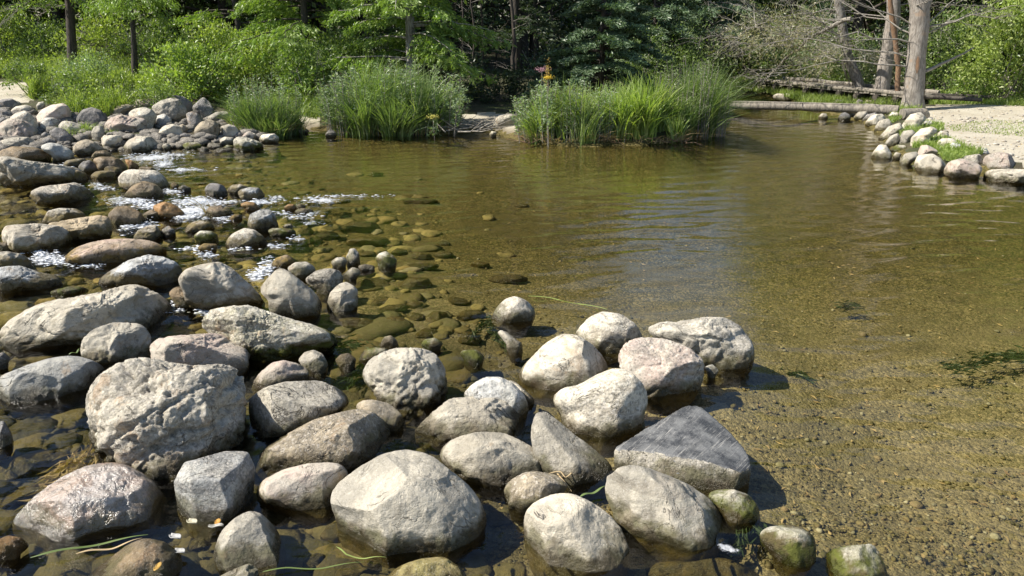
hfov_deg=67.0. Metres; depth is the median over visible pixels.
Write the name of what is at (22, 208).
rock
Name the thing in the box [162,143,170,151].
rock
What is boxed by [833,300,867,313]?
water weed
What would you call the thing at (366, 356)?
rock
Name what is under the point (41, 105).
rock
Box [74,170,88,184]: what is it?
rock
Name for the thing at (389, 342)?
rock
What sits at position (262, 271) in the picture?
spray
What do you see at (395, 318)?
rock
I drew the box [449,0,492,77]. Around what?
young tree
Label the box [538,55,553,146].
wildflower
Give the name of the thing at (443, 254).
rock
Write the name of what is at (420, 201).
rock
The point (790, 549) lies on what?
boulder
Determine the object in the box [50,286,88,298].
rock
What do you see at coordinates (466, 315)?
rock
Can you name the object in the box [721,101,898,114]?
log bridge
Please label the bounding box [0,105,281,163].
rubble
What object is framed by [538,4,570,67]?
young tree
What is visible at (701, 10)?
conifer tree
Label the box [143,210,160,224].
rock
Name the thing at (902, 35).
shrub
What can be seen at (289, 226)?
rock
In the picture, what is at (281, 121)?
grass clump
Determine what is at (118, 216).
rock
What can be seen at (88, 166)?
rock
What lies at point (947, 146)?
weeds
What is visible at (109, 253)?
boulder
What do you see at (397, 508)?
boulder
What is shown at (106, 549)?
loose stalk
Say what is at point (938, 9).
forest tree
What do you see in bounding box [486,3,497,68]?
young tree
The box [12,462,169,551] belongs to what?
boulder
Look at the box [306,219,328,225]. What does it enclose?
rock
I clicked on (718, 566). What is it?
boulder
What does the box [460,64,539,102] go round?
shrub
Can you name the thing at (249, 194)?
rock
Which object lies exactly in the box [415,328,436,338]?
rock
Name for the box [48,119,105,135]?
grass tuft
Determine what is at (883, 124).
rock
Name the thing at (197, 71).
shrub
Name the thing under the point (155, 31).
shrub
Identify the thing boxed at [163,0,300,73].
larch tree
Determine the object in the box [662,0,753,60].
forest tree
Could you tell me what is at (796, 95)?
stream grass
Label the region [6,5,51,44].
forest tree
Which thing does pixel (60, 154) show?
rock
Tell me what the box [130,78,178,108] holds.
shrub
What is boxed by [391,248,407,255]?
rock
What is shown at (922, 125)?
weeds
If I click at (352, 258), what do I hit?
rock
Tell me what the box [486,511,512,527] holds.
rock
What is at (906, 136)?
rock
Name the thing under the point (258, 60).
shrub
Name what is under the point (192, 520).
dead leaf
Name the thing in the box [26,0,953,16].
sky
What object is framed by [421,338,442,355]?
rock
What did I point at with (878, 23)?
forest tree
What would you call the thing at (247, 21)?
forest tree
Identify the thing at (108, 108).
meadow grass
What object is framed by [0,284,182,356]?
boulder
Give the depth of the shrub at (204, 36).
16.23 m
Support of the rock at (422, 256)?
on the streambed
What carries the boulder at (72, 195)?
on the streambed
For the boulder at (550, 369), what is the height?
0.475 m
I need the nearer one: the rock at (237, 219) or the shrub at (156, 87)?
the rock at (237, 219)
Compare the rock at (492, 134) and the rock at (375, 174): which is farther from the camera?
the rock at (492, 134)
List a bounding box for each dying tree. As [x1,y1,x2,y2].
[674,0,905,98]
[723,0,1022,108]
[743,0,1001,89]
[853,0,937,96]
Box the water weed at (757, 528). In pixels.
[725,521,766,562]
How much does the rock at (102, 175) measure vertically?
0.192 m
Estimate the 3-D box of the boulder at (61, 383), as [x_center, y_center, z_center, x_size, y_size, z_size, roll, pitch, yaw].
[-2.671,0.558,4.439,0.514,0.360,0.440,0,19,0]
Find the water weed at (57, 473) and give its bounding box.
[14,443,102,510]
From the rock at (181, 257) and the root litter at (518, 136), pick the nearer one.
the rock at (181, 257)
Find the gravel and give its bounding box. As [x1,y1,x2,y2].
[449,206,1023,575]
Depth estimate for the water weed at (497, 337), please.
5.32 m
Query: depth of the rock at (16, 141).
11.69 m
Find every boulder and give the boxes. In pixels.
[0,146,50,162]
[0,156,90,189]
[0,266,63,301]
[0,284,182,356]
[0,356,103,414]
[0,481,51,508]
[2,223,73,258]
[4,450,69,480]
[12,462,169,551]
[30,183,98,207]
[49,215,111,247]
[64,238,166,272]
[80,322,150,370]
[85,357,246,496]
[89,538,188,575]
[98,254,182,292]
[118,169,170,196]
[150,333,249,379]
[174,451,254,543]
[178,262,264,316]
[202,305,338,370]
[214,511,285,575]
[249,381,348,445]
[252,360,308,394]
[252,409,390,480]
[256,462,347,525]
[261,268,321,323]
[330,450,486,568]
[336,557,380,575]
[356,400,405,444]
[362,347,447,426]
[388,557,466,575]
[415,396,519,453]
[440,432,541,498]
[464,377,529,431]
[504,471,566,524]
[518,334,608,403]
[524,493,629,575]
[531,412,612,500]
[553,368,647,455]
[575,312,641,365]
[605,465,722,561]
[614,406,750,497]
[618,337,704,410]
[645,557,758,575]
[648,317,754,382]
[709,489,759,534]
[760,524,815,575]
[826,544,887,575]
[983,169,1023,187]
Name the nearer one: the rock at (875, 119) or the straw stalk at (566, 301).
the straw stalk at (566, 301)
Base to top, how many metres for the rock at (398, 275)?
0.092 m
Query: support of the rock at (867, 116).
on the streambed
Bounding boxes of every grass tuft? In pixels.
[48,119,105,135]
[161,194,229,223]
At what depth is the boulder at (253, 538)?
2.98 m
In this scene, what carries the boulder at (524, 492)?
on the streambed
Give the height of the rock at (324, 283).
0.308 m
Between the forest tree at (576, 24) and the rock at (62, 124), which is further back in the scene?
the forest tree at (576, 24)
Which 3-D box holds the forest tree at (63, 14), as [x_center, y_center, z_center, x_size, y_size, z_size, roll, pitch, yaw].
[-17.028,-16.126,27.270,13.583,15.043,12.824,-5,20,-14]
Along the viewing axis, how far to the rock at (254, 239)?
7.10 m
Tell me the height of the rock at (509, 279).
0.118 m
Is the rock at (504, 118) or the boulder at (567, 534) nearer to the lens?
the boulder at (567, 534)
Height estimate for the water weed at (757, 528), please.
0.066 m
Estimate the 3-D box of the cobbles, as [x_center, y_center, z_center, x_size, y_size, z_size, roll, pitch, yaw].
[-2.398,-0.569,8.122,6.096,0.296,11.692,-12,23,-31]
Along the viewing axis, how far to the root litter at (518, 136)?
12.73 m
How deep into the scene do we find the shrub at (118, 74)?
14.74 m
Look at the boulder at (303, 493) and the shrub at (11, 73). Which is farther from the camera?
the shrub at (11, 73)
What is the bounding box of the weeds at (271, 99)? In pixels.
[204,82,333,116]
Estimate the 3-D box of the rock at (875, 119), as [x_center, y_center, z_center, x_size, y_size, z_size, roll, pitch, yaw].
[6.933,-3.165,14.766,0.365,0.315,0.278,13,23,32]
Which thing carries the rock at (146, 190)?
on the streambed
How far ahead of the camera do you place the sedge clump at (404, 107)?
13.63 m
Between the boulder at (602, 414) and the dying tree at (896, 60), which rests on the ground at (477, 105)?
the dying tree at (896, 60)
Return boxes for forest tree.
[0,0,53,48]
[0,0,87,54]
[0,0,151,40]
[2,0,51,15]
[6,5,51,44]
[15,0,194,46]
[16,0,83,24]
[24,0,248,47]
[39,8,142,37]
[79,0,238,44]
[135,0,263,56]
[135,0,315,29]
[149,0,273,35]
[176,0,551,54]
[190,0,374,47]
[208,0,318,42]
[210,9,268,45]
[259,0,396,53]
[337,0,573,44]
[377,0,532,64]
[417,0,467,37]
[422,0,625,71]
[425,0,529,52]
[464,0,651,61]
[541,0,583,47]
[567,0,588,54]
[569,0,614,47]
[591,2,614,57]
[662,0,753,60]
[705,0,957,48]
[747,0,954,44]
[778,0,903,59]
[829,1,946,37]
[844,0,1019,64]
[847,0,1022,73]
[848,0,993,64]
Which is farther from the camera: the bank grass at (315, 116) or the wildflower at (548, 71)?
the bank grass at (315, 116)
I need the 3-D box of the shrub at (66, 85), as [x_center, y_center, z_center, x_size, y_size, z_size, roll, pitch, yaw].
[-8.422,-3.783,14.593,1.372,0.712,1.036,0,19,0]
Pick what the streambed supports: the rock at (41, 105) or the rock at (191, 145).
the rock at (191, 145)
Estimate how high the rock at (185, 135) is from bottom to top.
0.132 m
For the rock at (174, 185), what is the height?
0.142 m
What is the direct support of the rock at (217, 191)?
on the streambed
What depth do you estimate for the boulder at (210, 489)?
3.27 m
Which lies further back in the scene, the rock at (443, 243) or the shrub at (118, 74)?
the shrub at (118, 74)
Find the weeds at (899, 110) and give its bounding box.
[885,102,924,121]
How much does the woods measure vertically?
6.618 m
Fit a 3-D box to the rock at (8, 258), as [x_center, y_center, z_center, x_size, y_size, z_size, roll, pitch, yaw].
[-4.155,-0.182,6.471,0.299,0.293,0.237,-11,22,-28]
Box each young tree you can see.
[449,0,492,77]
[451,0,498,85]
[466,0,492,75]
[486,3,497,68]
[492,0,537,82]
[521,0,559,76]
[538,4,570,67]
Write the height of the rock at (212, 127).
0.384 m
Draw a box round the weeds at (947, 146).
[911,133,986,157]
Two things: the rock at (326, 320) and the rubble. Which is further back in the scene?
the rubble
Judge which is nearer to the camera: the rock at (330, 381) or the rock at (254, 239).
the rock at (330, 381)
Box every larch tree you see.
[78,0,182,76]
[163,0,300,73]
[200,0,396,103]
[283,0,515,86]
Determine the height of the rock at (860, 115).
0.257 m
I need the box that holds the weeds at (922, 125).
[900,119,948,135]
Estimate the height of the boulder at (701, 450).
0.522 m
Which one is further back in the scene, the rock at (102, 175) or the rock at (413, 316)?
the rock at (102, 175)
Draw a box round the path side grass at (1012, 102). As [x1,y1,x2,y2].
[928,93,1023,105]
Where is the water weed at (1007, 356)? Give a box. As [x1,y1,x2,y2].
[937,345,1023,374]
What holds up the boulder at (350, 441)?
on the streambed
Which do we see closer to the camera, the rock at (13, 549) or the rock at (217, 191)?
the rock at (13, 549)
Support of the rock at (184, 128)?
on the ground at (477, 105)
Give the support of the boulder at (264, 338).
on the streambed
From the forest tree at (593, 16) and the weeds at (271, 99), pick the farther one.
the forest tree at (593, 16)
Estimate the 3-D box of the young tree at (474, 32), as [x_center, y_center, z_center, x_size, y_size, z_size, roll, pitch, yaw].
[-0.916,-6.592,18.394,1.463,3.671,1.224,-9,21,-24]
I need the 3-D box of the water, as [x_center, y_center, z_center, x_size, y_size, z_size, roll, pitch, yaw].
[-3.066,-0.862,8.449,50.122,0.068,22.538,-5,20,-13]
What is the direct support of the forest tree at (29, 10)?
on the ground at (477, 105)
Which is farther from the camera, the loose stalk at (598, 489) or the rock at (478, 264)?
the rock at (478, 264)
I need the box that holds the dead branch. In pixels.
[759,8,852,84]
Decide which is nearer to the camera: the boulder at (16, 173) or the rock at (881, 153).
the boulder at (16, 173)
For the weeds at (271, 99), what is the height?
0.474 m
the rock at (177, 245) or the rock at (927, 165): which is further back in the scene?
the rock at (927, 165)
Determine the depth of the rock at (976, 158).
10.61 m
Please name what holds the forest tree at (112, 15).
on the ground at (477, 105)
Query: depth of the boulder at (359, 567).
3.05 m
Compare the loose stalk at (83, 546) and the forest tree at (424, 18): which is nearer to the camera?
the loose stalk at (83, 546)
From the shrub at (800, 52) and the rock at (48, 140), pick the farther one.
the shrub at (800, 52)
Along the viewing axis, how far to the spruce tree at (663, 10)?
18.41 m
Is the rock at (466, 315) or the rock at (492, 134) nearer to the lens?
the rock at (466, 315)
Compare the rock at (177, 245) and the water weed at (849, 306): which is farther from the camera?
the rock at (177, 245)
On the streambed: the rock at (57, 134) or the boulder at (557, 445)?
the boulder at (557, 445)
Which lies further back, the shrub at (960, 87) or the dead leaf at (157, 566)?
the shrub at (960, 87)
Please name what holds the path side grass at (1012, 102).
on the ground at (477, 105)
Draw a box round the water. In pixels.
[0,94,1019,552]
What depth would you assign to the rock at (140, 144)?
12.09 m
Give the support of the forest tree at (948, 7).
on the ground at (477, 105)
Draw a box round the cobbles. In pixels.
[0,155,526,575]
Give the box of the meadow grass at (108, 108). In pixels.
[0,46,201,116]
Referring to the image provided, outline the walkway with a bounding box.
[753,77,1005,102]
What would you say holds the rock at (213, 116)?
on the ground at (477, 105)
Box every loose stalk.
[30,534,147,557]
[76,538,139,553]
[259,562,355,572]
[337,547,381,558]
[580,486,603,496]
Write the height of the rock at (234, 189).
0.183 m
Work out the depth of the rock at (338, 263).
6.50 m
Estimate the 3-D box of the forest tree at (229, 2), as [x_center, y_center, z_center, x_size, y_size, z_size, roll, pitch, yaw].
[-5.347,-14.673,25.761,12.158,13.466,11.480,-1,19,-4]
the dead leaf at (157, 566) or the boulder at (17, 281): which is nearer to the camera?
the dead leaf at (157, 566)
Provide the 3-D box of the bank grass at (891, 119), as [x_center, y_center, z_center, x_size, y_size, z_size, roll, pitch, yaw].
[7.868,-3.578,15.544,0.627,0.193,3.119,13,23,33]
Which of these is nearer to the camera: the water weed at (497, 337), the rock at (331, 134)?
the water weed at (497, 337)
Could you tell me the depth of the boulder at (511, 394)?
4.07 m
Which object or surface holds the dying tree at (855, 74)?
on the ground at (477, 105)
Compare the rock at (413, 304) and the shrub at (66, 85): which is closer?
the rock at (413, 304)
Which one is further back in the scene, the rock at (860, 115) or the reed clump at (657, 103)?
the rock at (860, 115)
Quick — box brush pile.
[435,112,514,132]
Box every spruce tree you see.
[496,0,567,83]
[519,0,673,98]
[595,0,711,77]
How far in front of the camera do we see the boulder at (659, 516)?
3.13 m
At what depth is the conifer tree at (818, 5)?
23.02 m
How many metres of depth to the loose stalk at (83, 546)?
3.06 m
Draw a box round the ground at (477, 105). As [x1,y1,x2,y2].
[0,17,1023,168]
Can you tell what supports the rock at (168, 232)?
on the rock at (177, 245)
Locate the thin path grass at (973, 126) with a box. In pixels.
[947,119,1023,135]
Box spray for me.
[20,151,391,317]
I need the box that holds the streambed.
[0,90,1023,575]
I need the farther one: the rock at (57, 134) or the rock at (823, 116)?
the rock at (823, 116)
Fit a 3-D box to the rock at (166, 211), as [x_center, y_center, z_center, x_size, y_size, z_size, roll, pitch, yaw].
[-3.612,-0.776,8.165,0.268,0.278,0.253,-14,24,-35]
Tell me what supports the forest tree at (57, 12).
on the ground at (477, 105)
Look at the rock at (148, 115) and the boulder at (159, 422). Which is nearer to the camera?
the boulder at (159, 422)
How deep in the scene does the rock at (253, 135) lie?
12.93 m
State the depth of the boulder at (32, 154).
11.07 m
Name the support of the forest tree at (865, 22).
on the ground at (477, 105)
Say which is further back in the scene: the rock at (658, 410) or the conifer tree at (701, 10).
the conifer tree at (701, 10)
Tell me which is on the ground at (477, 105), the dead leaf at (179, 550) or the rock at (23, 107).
the rock at (23, 107)
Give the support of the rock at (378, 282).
on the streambed
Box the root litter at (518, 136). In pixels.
[508,134,700,144]
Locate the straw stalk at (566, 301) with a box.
[537,296,604,308]
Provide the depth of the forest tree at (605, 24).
24.17 m
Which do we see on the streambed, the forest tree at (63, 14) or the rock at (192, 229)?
the rock at (192, 229)
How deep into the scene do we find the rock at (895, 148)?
12.03 m
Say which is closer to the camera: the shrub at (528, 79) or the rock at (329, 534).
the rock at (329, 534)
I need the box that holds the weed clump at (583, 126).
[494,74,677,147]
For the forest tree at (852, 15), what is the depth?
32.66 m
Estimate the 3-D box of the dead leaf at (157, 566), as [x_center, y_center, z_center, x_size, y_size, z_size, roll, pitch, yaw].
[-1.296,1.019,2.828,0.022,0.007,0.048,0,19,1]
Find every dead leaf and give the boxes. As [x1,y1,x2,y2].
[153,562,161,570]
[169,533,180,538]
[175,548,184,552]
[187,518,196,523]
[208,523,223,527]
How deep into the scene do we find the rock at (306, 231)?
8.02 m
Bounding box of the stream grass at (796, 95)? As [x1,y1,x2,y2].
[724,72,900,105]
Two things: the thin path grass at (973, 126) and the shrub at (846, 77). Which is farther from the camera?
the shrub at (846, 77)
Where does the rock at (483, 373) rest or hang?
on the streambed
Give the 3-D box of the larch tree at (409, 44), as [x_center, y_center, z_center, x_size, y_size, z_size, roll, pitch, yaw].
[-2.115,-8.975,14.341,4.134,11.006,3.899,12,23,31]
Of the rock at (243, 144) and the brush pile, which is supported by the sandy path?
the brush pile
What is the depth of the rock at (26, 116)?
12.61 m
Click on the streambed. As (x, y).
(754, 216)
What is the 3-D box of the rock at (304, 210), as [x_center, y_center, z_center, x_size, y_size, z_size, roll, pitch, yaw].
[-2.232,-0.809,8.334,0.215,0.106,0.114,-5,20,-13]
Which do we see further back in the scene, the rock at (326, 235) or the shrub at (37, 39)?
the shrub at (37, 39)
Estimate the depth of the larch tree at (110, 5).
16.08 m
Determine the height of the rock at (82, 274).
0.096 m
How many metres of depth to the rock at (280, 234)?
7.42 m
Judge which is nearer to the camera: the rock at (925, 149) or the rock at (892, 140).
the rock at (925, 149)
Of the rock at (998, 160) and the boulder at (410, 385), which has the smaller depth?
the boulder at (410, 385)
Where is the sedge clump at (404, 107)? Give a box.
[294,48,508,141]
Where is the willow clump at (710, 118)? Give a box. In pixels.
[648,55,789,141]
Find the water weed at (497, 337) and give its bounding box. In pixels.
[465,314,506,352]
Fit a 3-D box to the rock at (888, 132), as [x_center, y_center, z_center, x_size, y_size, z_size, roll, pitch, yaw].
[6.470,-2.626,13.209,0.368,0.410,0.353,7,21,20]
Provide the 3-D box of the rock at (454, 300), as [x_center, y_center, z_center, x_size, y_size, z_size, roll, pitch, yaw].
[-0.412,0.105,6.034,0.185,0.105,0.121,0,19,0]
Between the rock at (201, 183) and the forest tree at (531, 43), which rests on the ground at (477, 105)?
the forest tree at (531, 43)
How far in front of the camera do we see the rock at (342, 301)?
5.55 m
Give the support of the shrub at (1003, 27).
on the ground at (477, 105)
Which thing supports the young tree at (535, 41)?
on the ground at (477, 105)
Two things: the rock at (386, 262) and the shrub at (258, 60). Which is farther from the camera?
the shrub at (258, 60)
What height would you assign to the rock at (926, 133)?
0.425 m
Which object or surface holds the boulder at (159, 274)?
on the streambed
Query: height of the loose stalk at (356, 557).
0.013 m
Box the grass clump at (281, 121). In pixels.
[202,72,325,140]
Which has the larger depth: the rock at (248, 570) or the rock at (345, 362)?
the rock at (345, 362)
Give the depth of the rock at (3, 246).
6.91 m
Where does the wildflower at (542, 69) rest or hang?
on the streambed
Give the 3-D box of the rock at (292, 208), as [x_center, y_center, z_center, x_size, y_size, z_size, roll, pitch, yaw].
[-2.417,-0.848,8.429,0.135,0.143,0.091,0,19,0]
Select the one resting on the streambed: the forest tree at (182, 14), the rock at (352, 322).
the rock at (352, 322)
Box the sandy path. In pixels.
[0,82,1023,167]
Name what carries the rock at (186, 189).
on the streambed
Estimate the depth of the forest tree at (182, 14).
26.80 m
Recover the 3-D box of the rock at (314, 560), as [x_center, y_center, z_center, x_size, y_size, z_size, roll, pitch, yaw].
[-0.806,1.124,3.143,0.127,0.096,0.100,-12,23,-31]
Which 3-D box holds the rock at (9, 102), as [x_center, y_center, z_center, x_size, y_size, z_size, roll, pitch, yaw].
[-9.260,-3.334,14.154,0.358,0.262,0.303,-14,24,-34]
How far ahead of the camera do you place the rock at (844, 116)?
15.62 m
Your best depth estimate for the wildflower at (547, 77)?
12.32 m
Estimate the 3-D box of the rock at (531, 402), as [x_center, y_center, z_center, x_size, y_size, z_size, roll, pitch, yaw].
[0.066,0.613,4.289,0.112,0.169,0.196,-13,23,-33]
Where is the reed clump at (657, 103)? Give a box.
[578,68,700,143]
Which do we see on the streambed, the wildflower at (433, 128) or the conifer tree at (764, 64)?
the wildflower at (433, 128)
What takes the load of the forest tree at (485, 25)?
on the ground at (477, 105)
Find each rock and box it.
[0,98,15,107]
[0,109,12,115]
[0,118,37,137]
[0,137,33,146]
[0,242,11,251]
[0,251,36,270]
[0,352,9,374]
[0,421,13,464]
[0,536,28,571]
[8,205,35,213]
[10,111,38,127]
[11,105,31,110]
[12,101,21,108]
[36,102,45,108]
[36,103,70,121]
[40,117,58,128]
[41,143,74,164]
[42,208,85,223]
[43,138,56,142]
[49,127,73,141]
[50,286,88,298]
[58,121,81,130]
[63,158,85,167]
[73,139,105,157]
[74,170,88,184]
[74,270,95,277]
[76,107,107,125]
[78,160,98,178]
[90,170,116,184]
[91,126,104,140]
[91,150,110,161]
[93,157,127,171]
[101,135,121,147]
[104,115,146,131]
[104,166,122,180]
[108,206,147,233]
[110,104,132,114]
[124,136,157,154]
[125,159,138,169]
[125,181,164,204]
[129,107,156,128]
[132,99,150,109]
[133,225,163,244]
[139,167,161,173]
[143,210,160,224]
[152,98,187,121]
[153,202,184,226]
[156,114,171,124]
[159,124,182,134]
[161,226,175,243]
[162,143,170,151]
[166,95,192,111]
[167,253,194,261]
[168,242,195,249]
[169,287,196,321]
[171,182,178,193]
[178,185,190,195]
[179,124,188,132]
[179,133,191,136]
[183,142,205,149]
[185,220,214,237]
[186,111,203,125]
[186,539,208,551]
[192,97,214,117]
[194,119,219,135]
[194,231,218,247]
[195,182,207,184]
[198,243,216,258]
[205,183,227,203]
[205,206,233,223]
[208,111,229,123]
[211,253,246,261]
[220,137,233,146]
[221,124,238,136]
[221,564,258,575]
[225,228,268,253]
[227,184,247,198]
[229,214,241,225]
[233,137,263,154]
[238,187,264,207]
[241,202,260,213]
[243,131,255,139]
[248,209,278,240]
[259,134,278,144]
[268,228,296,241]
[271,255,294,270]
[281,240,307,248]
[282,224,292,228]
[284,204,296,215]
[288,262,315,283]
[295,208,314,217]
[296,203,305,208]
[297,227,313,234]
[299,350,327,381]
[302,553,324,572]
[305,237,323,244]
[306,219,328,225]
[306,268,343,302]
[307,201,319,206]
[315,230,339,239]
[320,522,340,542]
[323,317,332,322]
[324,376,335,384]
[325,130,336,141]
[327,282,357,322]
[331,257,346,273]
[335,353,355,377]
[338,221,380,232]
[339,317,373,329]
[343,267,360,285]
[346,236,389,246]
[346,248,360,269]
[354,278,389,288]
[358,264,374,275]
[359,347,387,366]
[360,251,375,256]
[366,171,383,176]
[370,297,389,305]
[375,251,396,273]
[377,304,407,312]
[379,335,398,349]
[386,272,407,279]
[386,316,404,320]
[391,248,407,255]
[398,277,432,289]
[403,198,438,203]
[406,300,422,308]
[406,312,423,320]
[407,263,438,270]
[414,252,431,259]
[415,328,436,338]
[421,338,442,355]
[425,311,449,322]
[433,250,453,258]
[437,240,448,245]
[447,296,470,305]
[456,310,485,321]
[458,332,481,345]
[460,350,483,373]
[470,261,489,267]
[471,368,488,378]
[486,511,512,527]
[487,274,527,283]
[489,131,496,138]
[491,296,534,332]
[495,114,517,126]
[498,330,522,363]
[510,380,536,414]
[514,203,528,207]
[646,404,675,414]
[702,373,732,387]
[705,364,718,386]
[773,93,792,100]
[818,113,827,122]
[838,112,850,123]
[854,111,867,119]
[862,113,876,120]
[865,114,885,126]
[871,145,891,163]
[874,119,892,131]
[878,123,902,140]
[884,133,899,146]
[890,145,906,151]
[893,152,900,160]
[898,130,915,143]
[899,152,917,168]
[902,112,925,127]
[910,127,936,145]
[914,154,945,176]
[918,145,939,155]
[924,109,929,117]
[937,130,948,136]
[937,138,956,145]
[944,159,981,184]
[962,154,982,163]
[982,152,1014,169]
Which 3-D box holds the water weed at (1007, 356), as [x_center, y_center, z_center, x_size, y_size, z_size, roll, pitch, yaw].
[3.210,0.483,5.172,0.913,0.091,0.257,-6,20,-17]
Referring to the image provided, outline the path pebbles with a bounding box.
[928,105,1023,158]
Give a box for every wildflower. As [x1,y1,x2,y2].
[425,113,438,139]
[514,76,569,126]
[534,65,546,122]
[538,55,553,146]
[538,76,556,148]
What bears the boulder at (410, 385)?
on the streambed
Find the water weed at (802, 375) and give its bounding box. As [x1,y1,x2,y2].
[780,366,817,382]
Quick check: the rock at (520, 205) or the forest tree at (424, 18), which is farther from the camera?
the forest tree at (424, 18)
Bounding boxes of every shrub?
[0,1,61,65]
[0,14,92,63]
[0,55,57,94]
[34,69,99,103]
[36,3,141,71]
[45,47,125,86]
[77,66,149,104]
[103,12,189,73]
[130,35,247,101]
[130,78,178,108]
[157,10,272,94]
[207,26,316,98]
[251,35,350,108]
[297,26,386,95]
[360,22,443,83]
[389,46,497,96]
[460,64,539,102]
[498,35,614,106]
[597,22,698,89]
[656,15,753,97]
[727,41,795,78]
[763,11,853,79]
[804,27,893,83]
[853,8,962,87]
[900,0,1016,90]
[927,68,1003,97]
[933,0,1023,101]
[994,9,1023,100]
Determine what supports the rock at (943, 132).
on the ground at (477, 105)
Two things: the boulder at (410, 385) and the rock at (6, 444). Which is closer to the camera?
the rock at (6, 444)
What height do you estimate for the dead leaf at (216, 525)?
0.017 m
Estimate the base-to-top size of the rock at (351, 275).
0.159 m
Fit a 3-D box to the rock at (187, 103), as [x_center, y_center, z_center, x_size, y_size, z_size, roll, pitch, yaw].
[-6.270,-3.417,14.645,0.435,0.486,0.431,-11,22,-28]
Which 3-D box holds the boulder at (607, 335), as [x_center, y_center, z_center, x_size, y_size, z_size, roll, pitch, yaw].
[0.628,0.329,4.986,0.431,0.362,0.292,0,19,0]
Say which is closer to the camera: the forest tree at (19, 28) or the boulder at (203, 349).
the boulder at (203, 349)
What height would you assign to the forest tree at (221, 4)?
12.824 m
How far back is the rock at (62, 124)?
12.72 m
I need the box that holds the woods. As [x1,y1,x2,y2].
[3,0,1019,60]
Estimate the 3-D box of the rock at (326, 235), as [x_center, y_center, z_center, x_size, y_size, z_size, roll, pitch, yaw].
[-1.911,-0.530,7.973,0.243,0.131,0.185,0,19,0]
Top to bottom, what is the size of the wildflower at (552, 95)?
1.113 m
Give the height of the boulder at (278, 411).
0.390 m
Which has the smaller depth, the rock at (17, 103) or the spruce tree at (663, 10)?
the rock at (17, 103)
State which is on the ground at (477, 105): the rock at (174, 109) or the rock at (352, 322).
the rock at (174, 109)
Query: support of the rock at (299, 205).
on the cobbles
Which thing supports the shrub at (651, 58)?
on the ground at (477, 105)
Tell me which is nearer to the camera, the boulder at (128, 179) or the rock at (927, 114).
the boulder at (128, 179)
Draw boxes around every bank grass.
[202,83,331,118]
[725,59,874,82]
[887,103,926,122]
[898,119,945,134]
[912,133,987,160]
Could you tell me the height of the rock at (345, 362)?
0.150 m
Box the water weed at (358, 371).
[324,333,378,389]
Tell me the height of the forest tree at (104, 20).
14.709 m
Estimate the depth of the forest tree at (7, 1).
25.60 m
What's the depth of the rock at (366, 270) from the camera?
6.43 m
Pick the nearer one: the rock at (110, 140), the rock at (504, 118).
the rock at (110, 140)
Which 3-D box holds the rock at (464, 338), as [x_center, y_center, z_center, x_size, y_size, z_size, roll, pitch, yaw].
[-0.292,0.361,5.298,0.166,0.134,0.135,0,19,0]
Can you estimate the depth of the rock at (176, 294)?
5.56 m
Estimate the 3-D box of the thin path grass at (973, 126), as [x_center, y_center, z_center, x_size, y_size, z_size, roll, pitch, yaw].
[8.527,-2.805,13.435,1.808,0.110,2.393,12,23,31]
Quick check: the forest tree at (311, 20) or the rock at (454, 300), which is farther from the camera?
the forest tree at (311, 20)
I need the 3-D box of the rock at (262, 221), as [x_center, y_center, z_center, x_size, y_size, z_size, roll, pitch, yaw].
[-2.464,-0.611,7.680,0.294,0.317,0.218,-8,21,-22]
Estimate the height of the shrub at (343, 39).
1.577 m
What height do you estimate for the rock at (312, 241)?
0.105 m
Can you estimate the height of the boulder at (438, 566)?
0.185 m
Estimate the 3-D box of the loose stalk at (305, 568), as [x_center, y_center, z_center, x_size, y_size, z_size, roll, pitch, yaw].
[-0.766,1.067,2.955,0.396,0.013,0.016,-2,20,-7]
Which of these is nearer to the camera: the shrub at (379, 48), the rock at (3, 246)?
the rock at (3, 246)
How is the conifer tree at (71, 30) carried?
on the ground at (477, 105)
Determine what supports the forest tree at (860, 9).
on the ground at (477, 105)
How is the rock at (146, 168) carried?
on the streambed
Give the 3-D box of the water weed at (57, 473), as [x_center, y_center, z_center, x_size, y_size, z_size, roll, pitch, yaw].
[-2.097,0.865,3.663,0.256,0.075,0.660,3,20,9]
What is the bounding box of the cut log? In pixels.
[899,108,925,118]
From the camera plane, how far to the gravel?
3.71 m
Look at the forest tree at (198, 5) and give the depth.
25.10 m
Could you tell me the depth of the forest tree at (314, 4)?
23.79 m
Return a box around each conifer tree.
[0,0,123,68]
[652,0,783,79]
[699,0,791,78]
[739,0,858,73]
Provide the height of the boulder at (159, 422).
0.753 m
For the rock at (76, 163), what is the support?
on the streambed

